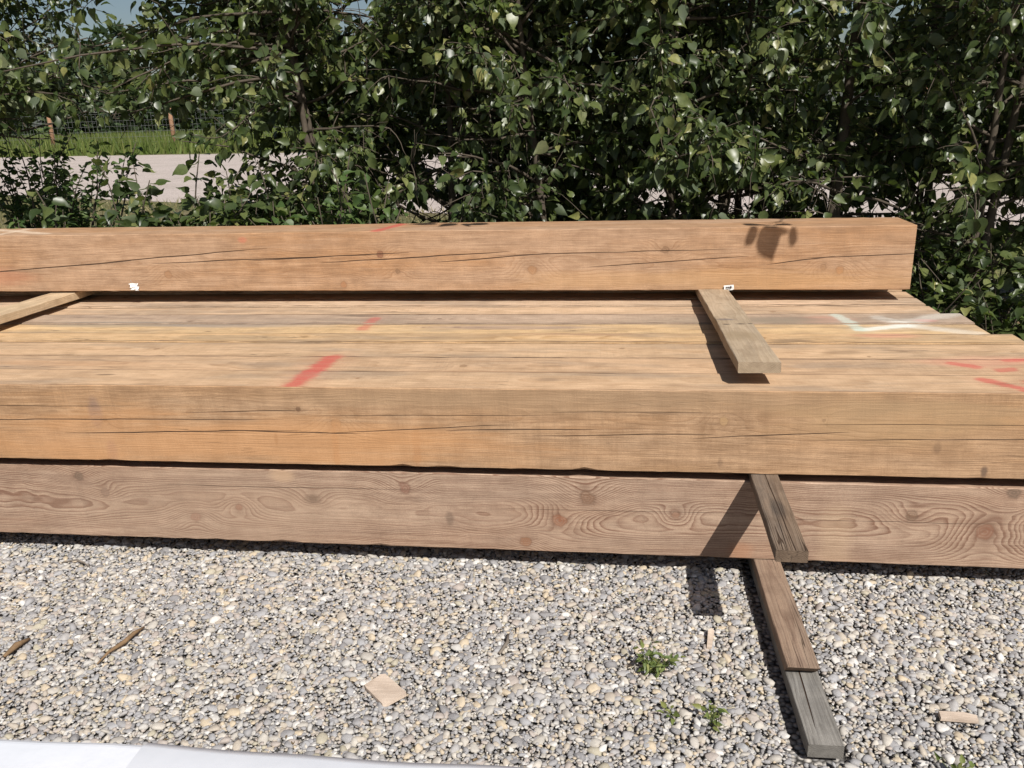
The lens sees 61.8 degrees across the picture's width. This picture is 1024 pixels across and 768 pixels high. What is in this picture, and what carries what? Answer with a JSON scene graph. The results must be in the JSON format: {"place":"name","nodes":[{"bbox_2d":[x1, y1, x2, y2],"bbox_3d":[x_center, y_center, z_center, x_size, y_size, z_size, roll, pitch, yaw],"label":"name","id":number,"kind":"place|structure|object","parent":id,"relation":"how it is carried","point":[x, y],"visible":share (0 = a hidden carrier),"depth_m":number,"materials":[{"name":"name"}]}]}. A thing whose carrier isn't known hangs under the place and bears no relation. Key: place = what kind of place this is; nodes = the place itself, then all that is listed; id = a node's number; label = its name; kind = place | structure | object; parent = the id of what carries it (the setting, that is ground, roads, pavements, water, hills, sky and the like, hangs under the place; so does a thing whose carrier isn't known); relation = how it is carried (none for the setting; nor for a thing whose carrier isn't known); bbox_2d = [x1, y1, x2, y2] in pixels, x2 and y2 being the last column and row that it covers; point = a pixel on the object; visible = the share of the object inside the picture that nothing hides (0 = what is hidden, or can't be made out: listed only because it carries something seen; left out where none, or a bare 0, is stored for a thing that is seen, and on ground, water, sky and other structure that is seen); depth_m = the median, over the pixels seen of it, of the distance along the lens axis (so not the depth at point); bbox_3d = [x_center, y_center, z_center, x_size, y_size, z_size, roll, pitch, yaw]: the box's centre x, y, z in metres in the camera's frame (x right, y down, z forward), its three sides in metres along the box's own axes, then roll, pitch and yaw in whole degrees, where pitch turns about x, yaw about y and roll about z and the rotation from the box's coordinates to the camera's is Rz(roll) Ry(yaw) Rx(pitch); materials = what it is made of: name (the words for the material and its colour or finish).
{"place":"outdoors","nodes":[
{"label":"outdoors","id":0,"kind":"place"},
{"bbox_2d":[0,115,862,157],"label":"grass","id":1,"kind":"structure","parent":0,"point":[163,144],"depth_m":47.00,"materials":[{"name":"green plant"}]},
{"bbox_2d":[0,0,920,126],"label":"sky","id":2,"kind":"structure","parent":0,"point":[121,9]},
{"bbox_2d":[0,532,1023,767],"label":"gravel yard","id":3,"kind":"structure","parent":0,"point":[797,752],"depth_m":2.63,"materials":[{"name":"grey gravel"}]},
{"bbox_2d":[3,637,30,657],"bbox_3d":[-1.624,0.858,2.800,0.022,0.022,0.099,4,19,17],"label":"bark sliver","id":4,"kind":"object","parent":3,"relation":"on","point":[14,646],"visible":1,"depth_m":2.79,"materials":[{"name":"brown wood"}]},
{"bbox_2d":[0,0,117,152],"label":"poplar tree","id":5,"kind":"object","parent":3,"relation":"on","point":[37,99],"visible":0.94,"depth_m":5.85,"materials":[{"name":"green plant"}]},
{"bbox_2d":[7,203,120,228],"bbox_3d":[-3.431,-0.730,6.208,0.794,1.143,1.161,9,21,31],"label":"bush","id":6,"kind":"object","parent":3,"relation":"on","point":[70,223],"visible":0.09,"depth_m":6.14,"materials":[{"name":"green plant"}]},
{"bbox_2d":[61,559,89,566],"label":"twig","id":7,"kind":"object","parent":3,"relation":"on","point":[76,560],"visible":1,"depth_m":3.33,"materials":[{"name":"brown wood"}]},
{"bbox_2d":[97,626,144,663],"bbox_3d":[-1.273,0.847,2.790,0.024,0.019,0.206,6,19,22],"label":"bark sliver","id":8,"kind":"object","parent":3,"relation":"on","point":[125,640],"visible":1,"depth_m":2.79,"materials":[{"name":"brown wood"}]},
{"bbox_2d":[26,143,292,227],"bbox_3d":[-2.244,-0.835,5.761,1.542,1.547,1.161,0,18,7],"label":"poplar sucker","id":9,"kind":"object","parent":3,"relation":"on","point":[142,218],"visible":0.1,"depth_m":5.49,"materials":[{"name":"green plant"}]},
{"bbox_2d":[164,163,299,226],"bbox_3d":[-1.832,-0.709,5.556,0.857,1.401,0.910,0,18,7],"label":"poplar sucker","id":10,"kind":"object","parent":3,"relation":"on","point":[209,204],"visible":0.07,"depth_m":5.39,"materials":[{"name":"green plant"}]},
{"bbox_2d":[0,0,479,225],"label":"poplar tree","id":11,"kind":"object","parent":3,"relation":"on","point":[243,47],"visible":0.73,"depth_m":5.48,"materials":[{"name":"green plant"}]},
{"bbox_2d":[0,739,525,767],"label":"wrapped bundle","id":12,"kind":"object","parent":3,"relation":"on","point":[26,754],"visible":1,"depth_m":1.23,"materials":[{"name":"white plastic"}]},
{"bbox_2d":[227,140,372,225],"bbox_3d":[-1.292,-0.907,5.938,0.954,1.520,1.343,0,18,7],"label":"poplar sucker","id":13,"kind":"object","parent":3,"relation":"on","point":[252,178],"visible":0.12,"depth_m":5.42,"materials":[{"name":"green plant"}]},
{"bbox_2d":[272,173,369,225],"bbox_3d":[-1.422,-0.654,5.487,1.070,1.315,0.856,0,18,7],"label":"bush","id":14,"kind":"object","parent":3,"relation":"on","point":[290,221],"visible":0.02,"depth_m":5.08,"materials":[{"name":"green plant"}]},
{"bbox_2d":[242,169,473,225],"bbox_3d":[-0.956,-0.646,5.316,1.265,1.374,0.767,5,19,21],"label":"bush","id":15,"kind":"object","parent":3,"relation":"on","point":[357,200],"visible":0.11,"depth_m":5.20,"materials":[{"name":"green plant"}]},
{"bbox_2d":[364,674,406,706],"bbox_3d":[-0.376,0.906,2.536,0.140,0.010,0.128,-3,23,8],"label":"wood offcut","id":16,"kind":"object","parent":3,"relation":"on","point":[384,690],"visible":1,"depth_m":2.53,"materials":[{"name":"beige wood"}]},
{"bbox_2d":[498,633,508,654],"bbox_3d":[-0.020,0.829,2.732,0.022,0.018,0.103,4,19,16],"label":"twig","id":17,"kind":"object","parent":3,"relation":"on","point":[504,646],"visible":1,"depth_m":2.72,"materials":[{"name":"brown wood"}]},
{"bbox_2d":[4,542,1020,766],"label":"debris","id":18,"kind":"object","parent":3,"relation":"on","point":[469,727],"visible":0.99,"depth_m":2.73,"materials":[{"name":"grey stone"}]},
{"bbox_2d":[357,0,685,222],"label":"poplar tree","id":19,"kind":"object","parent":3,"relation":"on","point":[502,14],"visible":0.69,"depth_m":5.27,"materials":[{"name":"green plant"}]},
{"bbox_2d":[633,640,684,684],"bbox_3d":[0.445,0.832,2.582,0.163,0.112,0.101,0,18,7],"label":"weed","id":20,"kind":"object","parent":3,"relation":"on","point":[648,665],"visible":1,"depth_m":2.57,"materials":[{"name":"green plant"}]},
{"bbox_2d":[655,701,679,724],"bbox_3d":[0.442,0.929,2.403,0.075,0.057,0.067,7,20,25],"label":"weed","id":21,"kind":"object","parent":3,"relation":"on","point":[664,705],"visible":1,"depth_m":2.40,"materials":[{"name":"green plant"}]},
{"bbox_2d":[707,628,713,648],"bbox_3d":[0.633,0.811,2.728,0.020,0.010,0.091,9,31,14],"label":"wood offcut","id":22,"kind":"object","parent":3,"relation":"on","point":[710,635],"visible":1,"depth_m":2.72,"materials":[{"name":"beige wood"}]},
{"bbox_2d":[692,700,730,731],"bbox_3d":[0.549,0.917,2.379,0.100,0.057,0.078,11,22,35],"label":"weed","id":23,"kind":"object","parent":3,"relation":"on","point":[710,715],"visible":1,"depth_m":2.38,"materials":[{"name":"green plant"}]},
{"bbox_2d":[747,558,844,758],"bbox_3d":[0.939,0.607,3.296,0.096,0.044,2.268,0,18,6],"label":"board","id":24,"kind":"object","parent":3,"relation":"on","point":[820,735],"visible":0.24,"depth_m":2.35,"materials":[{"name":"grey wood"}]},
{"bbox_2d":[750,558,819,671],"bbox_3d":[0.957,0.513,3.460,0.095,0.040,2.098,0,18,7],"label":"board","id":25,"kind":"object","parent":24,"relation":"on","point":[794,646],"visible":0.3,"depth_m":2.70,"materials":[{"name":"brown wood"}]},
{"bbox_2d":[0,458,1023,568],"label":"timber","id":26,"kind":"object","parent":25,"relation":"on","point":[971,522],"visible":0.73,"depth_m":3.11,"materials":[{"name":"brown wood"}]},
{"bbox_2d":[694,0,1023,292],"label":"poplar tree","id":27,"kind":"object","parent":3,"relation":"on","point":[865,15],"visible":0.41,"depth_m":5.18,"materials":[{"name":"green plant"}]},
{"bbox_2d":[789,0,1023,314],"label":"poplar tree","id":28,"kind":"object","parent":3,"relation":"on","point":[956,149],"visible":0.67,"depth_m":5.02,"materials":[{"name":"green plant"}]},
{"bbox_2d":[934,752,974,767],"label":"weed","id":29,"kind":"object","parent":3,"relation":"on","point":[962,760],"visible":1,"depth_m":2.14,"materials":[{"name":"green plant"}]},
{"bbox_2d":[938,711,978,723],"bbox_3d":[1.226,0.914,2.348,0.102,0.011,0.032,3,21,8],"label":"wood offcut","id":30,"kind":"object","parent":3,"relation":"on","point":[952,716],"visible":1,"depth_m":2.34,"materials":[{"name":"beige wood"}]},
{"bbox_2d":[902,225,1019,312],"bbox_3d":[2.457,-0.542,5.307,0.992,0.978,1.002,-16,23,-38],"label":"poplar sucker","id":31,"kind":"object","parent":3,"relation":"on","point":[930,299],"visible":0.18,"depth_m":5.21,"materials":[{"name":"green plant"}]},
{"bbox_2d":[932,291,991,326],"bbox_3d":[2.601,-0.366,5.315,0.934,0.625,0.510,-5,18,-9],"label":"bush","id":32,"kind":"object","parent":3,"relation":"on","point":[940,305],"visible":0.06,"depth_m":5.27,"materials":[{"name":"green plant"}]},
{"bbox_2d":[926,240,1023,340],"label":"poplar sucker","id":33,"kind":"object","parent":3,"relation":"on","point":[980,314],"visible":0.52,"depth_m":5.09,"materials":[{"name":"green plant"}]},
{"bbox_2d":[981,303,1023,336],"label":"bush","id":34,"kind":"object","parent":3,"relation":"on","point":[1014,318],"visible":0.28,"depth_m":5.17,"materials":[{"name":"green plant"}]},
{"bbox_2d":[0,142,1023,227],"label":"gravel road","id":35,"kind":"structure","parent":0,"point":[163,166],"depth_m":26.66,"materials":[{"name":"grey gravel"}]},
{"bbox_2d":[0,102,1023,283],"bbox_3d":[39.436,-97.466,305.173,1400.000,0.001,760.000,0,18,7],"label":"ground","id":36,"kind":"structure","parent":0,"point":[185,212],"depth_m":16.83,"materials":[{"name":"green plant"}]},
{"bbox_2d":[0,88,927,147],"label":"wire fence","id":37,"kind":"object","parent":36,"relation":"on","point":[171,124],"visible":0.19,"depth_m":49.22,"materials":[{"name":"metal"}]},
{"bbox_2d":[0,0,1022,139],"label":"forest","id":38,"kind":"object","parent":36,"relation":"on","point":[114,29],"visible":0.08,"depth_m":81.95,"materials":[{"name":"green plant"}]},
{"bbox_2d":[920,287,1023,328],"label":"hedge soil","id":39,"kind":"structure","parent":0,"point":[1012,289],"depth_m":7.45,"materials":[{"name":"brown soil"}]},
{"bbox_2d":[0,126,142,228],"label":"bush","id":40,"kind":"object","parent":39,"relation":"on","point":[17,207],"visible":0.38,"depth_m":7.05,"materials":[{"name":"green plant"}]},
{"bbox_2d":[0,0,197,162],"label":"poplar tree","id":41,"kind":"object","parent":39,"relation":"on","point":[42,56],"visible":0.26,"depth_m":7.24,"materials":[{"name":"green plant"}]},
{"bbox_2d":[198,0,460,223],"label":"poplar tree","id":42,"kind":"object","parent":39,"relation":"on","point":[319,86],"visible":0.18,"depth_m":6.72,"materials":[{"name":"green plant"}]},
{"bbox_2d":[298,0,580,223],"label":"poplar tree","id":43,"kind":"object","parent":39,"relation":"on","point":[475,55],"visible":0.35,"depth_m":5.56,"materials":[{"name":"green plant"}]},
{"bbox_2d":[346,0,594,222],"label":"poplar tree","id":44,"kind":"object","parent":39,"relation":"on","point":[435,124],"visible":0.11,"depth_m":6.49,"materials":[{"name":"green plant"}]},
{"bbox_2d":[462,0,728,221],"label":"poplar tree","id":45,"kind":"object","parent":39,"relation":"on","point":[600,41],"visible":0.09,"depth_m":6.02,"materials":[{"name":"green plant"}]},
{"bbox_2d":[538,0,881,220],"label":"poplar tree","id":46,"kind":"object","parent":39,"relation":"on","point":[671,173],"visible":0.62,"depth_m":5.14,"materials":[{"name":"green plant"}]},
{"bbox_2d":[628,0,863,219],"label":"poplar tree","id":47,"kind":"object","parent":39,"relation":"on","point":[818,113],"visible":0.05,"depth_m":6.15,"materials":[{"name":"green plant"}]},
{"bbox_2d":[602,0,903,220],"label":"poplar tree","id":48,"kind":"object","parent":39,"relation":"on","point":[771,49],"visible":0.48,"depth_m":5.23,"materials":[{"name":"green plant"}]},
{"bbox_2d":[801,0,1023,288],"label":"poplar tree","id":49,"kind":"object","parent":39,"relation":"on","point":[910,12],"visible":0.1,"depth_m":6.23,"materials":[{"name":"green plant"}]},
{"bbox_2d":[920,292,1023,328],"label":"leaf litter","id":50,"kind":"object","parent":39,"relation":"on","point":[991,298],"visible":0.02,"depth_m":7.21,"materials":[{"name":"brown plant"}]},
{"bbox_2d":[947,2,1023,238],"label":"poplar tree","id":51,"kind":"object","parent":39,"relation":"on","point":[1003,126],"visible":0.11,"depth_m":6.49,"materials":[{"name":"green plant"}]},
{"bbox_2d":[956,4,1023,259],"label":"poplar tree","id":52,"kind":"object","parent":39,"relation":"on","point":[1014,148],"visible":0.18,"depth_m":5.77,"materials":[{"name":"green plant"}]},
{"bbox_3d":[-2.432,0.415,4.235,0.093,0.043,1.500,0,18,6],"label":"board","id":53,"kind":"object","parent":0,"visible":0},
{"bbox_3d":[-2.432,0.376,4.223,0.093,0.042,1.500,0,18,6],"label":"board","id":54,"kind":"object","parent":53,"relation":"on","visible":0},
{"bbox_3d":[-0.977,0.021,4.629,6.400,0.304,0.302,0,18,7],"label":"timber","id":55,"kind":"object","parent":54,"relation":"on","visible":0},
{"bbox_2d":[0,291,913,301],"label":"timber","id":56,"kind":"object","parent":55,"relation":"on","point":[664,295],"visible":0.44,"depth_m":4.42,"materials":[{"name":"brown wood"}]},
{"bbox_2d":[748,474,808,562],"bbox_3d":[0.936,0.164,3.438,0.093,0.042,2.130,1,18,8],"label":"board","id":57,"kind":"object","parent":55,"relation":"on","point":[785,537],"visible":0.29,"depth_m":2.61,"materials":[{"name":"brown wood"}]},
{"bbox_2d":[0,289,901,295],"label":"timber","id":58,"kind":"object","parent":57,"relation":"on","point":[29,293],"visible":0.06,"depth_m":4.56,"materials":[{"name":"brown wood"}]},
{"bbox_2d":[0,291,101,323],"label":"board","id":59,"kind":"object","parent":58,"relation":"on","point":[29,306],"visible":0.69,"depth_m":4.31,"materials":[{"name":"yellow wood"}]},
{"bbox_2d":[694,289,780,372],"bbox_3d":[0.918,-0.303,3.676,0.142,0.042,1.720,0,17,6],"label":"board","id":60,"kind":"object","parent":58,"relation":"on","point":[747,347],"visible":0.86,"depth_m":3.23,"materials":[{"name":"beige wood"}]},
{"bbox_2d":[0,217,916,291],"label":"timber","id":61,"kind":"object","parent":60,"relation":"on","point":[863,253],"visible":0.99,"depth_m":4.22,"materials":[{"name":"orange wood"}]},
{"bbox_2d":[130,283,138,290],"bbox_3d":[-1.971,-0.513,4.452,0.055,0.059,0.020,0,18,7],"label":"paper tag","id":62,"kind":"object","parent":61,"relation":"attached to","point":[134,286],"visible":1,"depth_m":4.46,"materials":[{"name":"white paper"}]},
{"bbox_2d":[724,285,733,289],"bbox_3d":[1.037,-0.460,4.087,0.046,0.026,0.005,-6,20,9],"label":"paper tag","id":63,"kind":"object","parent":61,"relation":"attached to","point":[728,287],"visible":1,"depth_m":4.09,"materials":[{"name":"white paper"}]},
{"bbox_2d":[0,298,925,308],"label":"timber","id":64,"kind":"object","parent":57,"relation":"on","point":[539,303],"visible":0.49,"depth_m":4.27,"materials":[{"name":"brown wood"}]},
{"bbox_2d":[0,369,1023,478],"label":"timber","id":65,"kind":"object","parent":57,"relation":"on","point":[951,426],"visible":1,"depth_m":2.99,"materials":[{"name":"orange wood"}]},
{"bbox_2d":[0,333,1023,344],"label":"timber","id":66,"kind":"object","parent":57,"relation":"on","point":[710,338],"visible":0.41,"depth_m":3.60,"materials":[{"name":"brown wood"}]},
{"bbox_3d":[-2.443,0.052,4.119,0.093,0.039,1.500,0,18,6],"label":"board","id":67,"kind":"object","parent":55,"relation":"on","visible":0},
{"bbox_2d":[30,306,939,314],"bbox_3d":[-1.135,-0.223,4.309,6.162,0.300,0.170,0,18,7],"label":"timber","id":68,"kind":"object","parent":67,"relation":"on","point":[505,310],"visible":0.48,"depth_m":4.14,"materials":[{"name":"brown wood"}]},
{"bbox_2d":[0,324,989,333],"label":"timber","id":69,"kind":"object","parent":67,"relation":"on","point":[559,328],"visible":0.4,"depth_m":3.80,"materials":[{"name":"brown wood"}]},
{"bbox_2d":[0,355,1023,375],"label":"timber","id":70,"kind":"object","parent":67,"relation":"on","point":[1007,367],"visible":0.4,"depth_m":3.24,"materials":[{"name":"brown wood"}]},
{"bbox_2d":[0,342,1023,359],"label":"timber","id":71,"kind":"object","parent":67,"relation":"on","point":[838,351],"visible":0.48,"depth_m":3.45,"materials":[{"name":"brown wood"}]},
{"bbox_3d":[-1.017,0.120,4.322,6.400,0.303,0.304,0,18,7],"label":"timber","id":72,"kind":"object","parent":54,"relation":"on","visible":0},
{"bbox_2d":[2,313,974,324],"bbox_3d":[-1.070,-0.171,4.131,6.137,0.303,0.178,0,18,7],"label":"timber","id":73,"kind":"object","parent":72,"relation":"on","point":[873,318],"visible":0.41,"depth_m":3.96,"materials":[{"name":"brown wood"}]}
]}

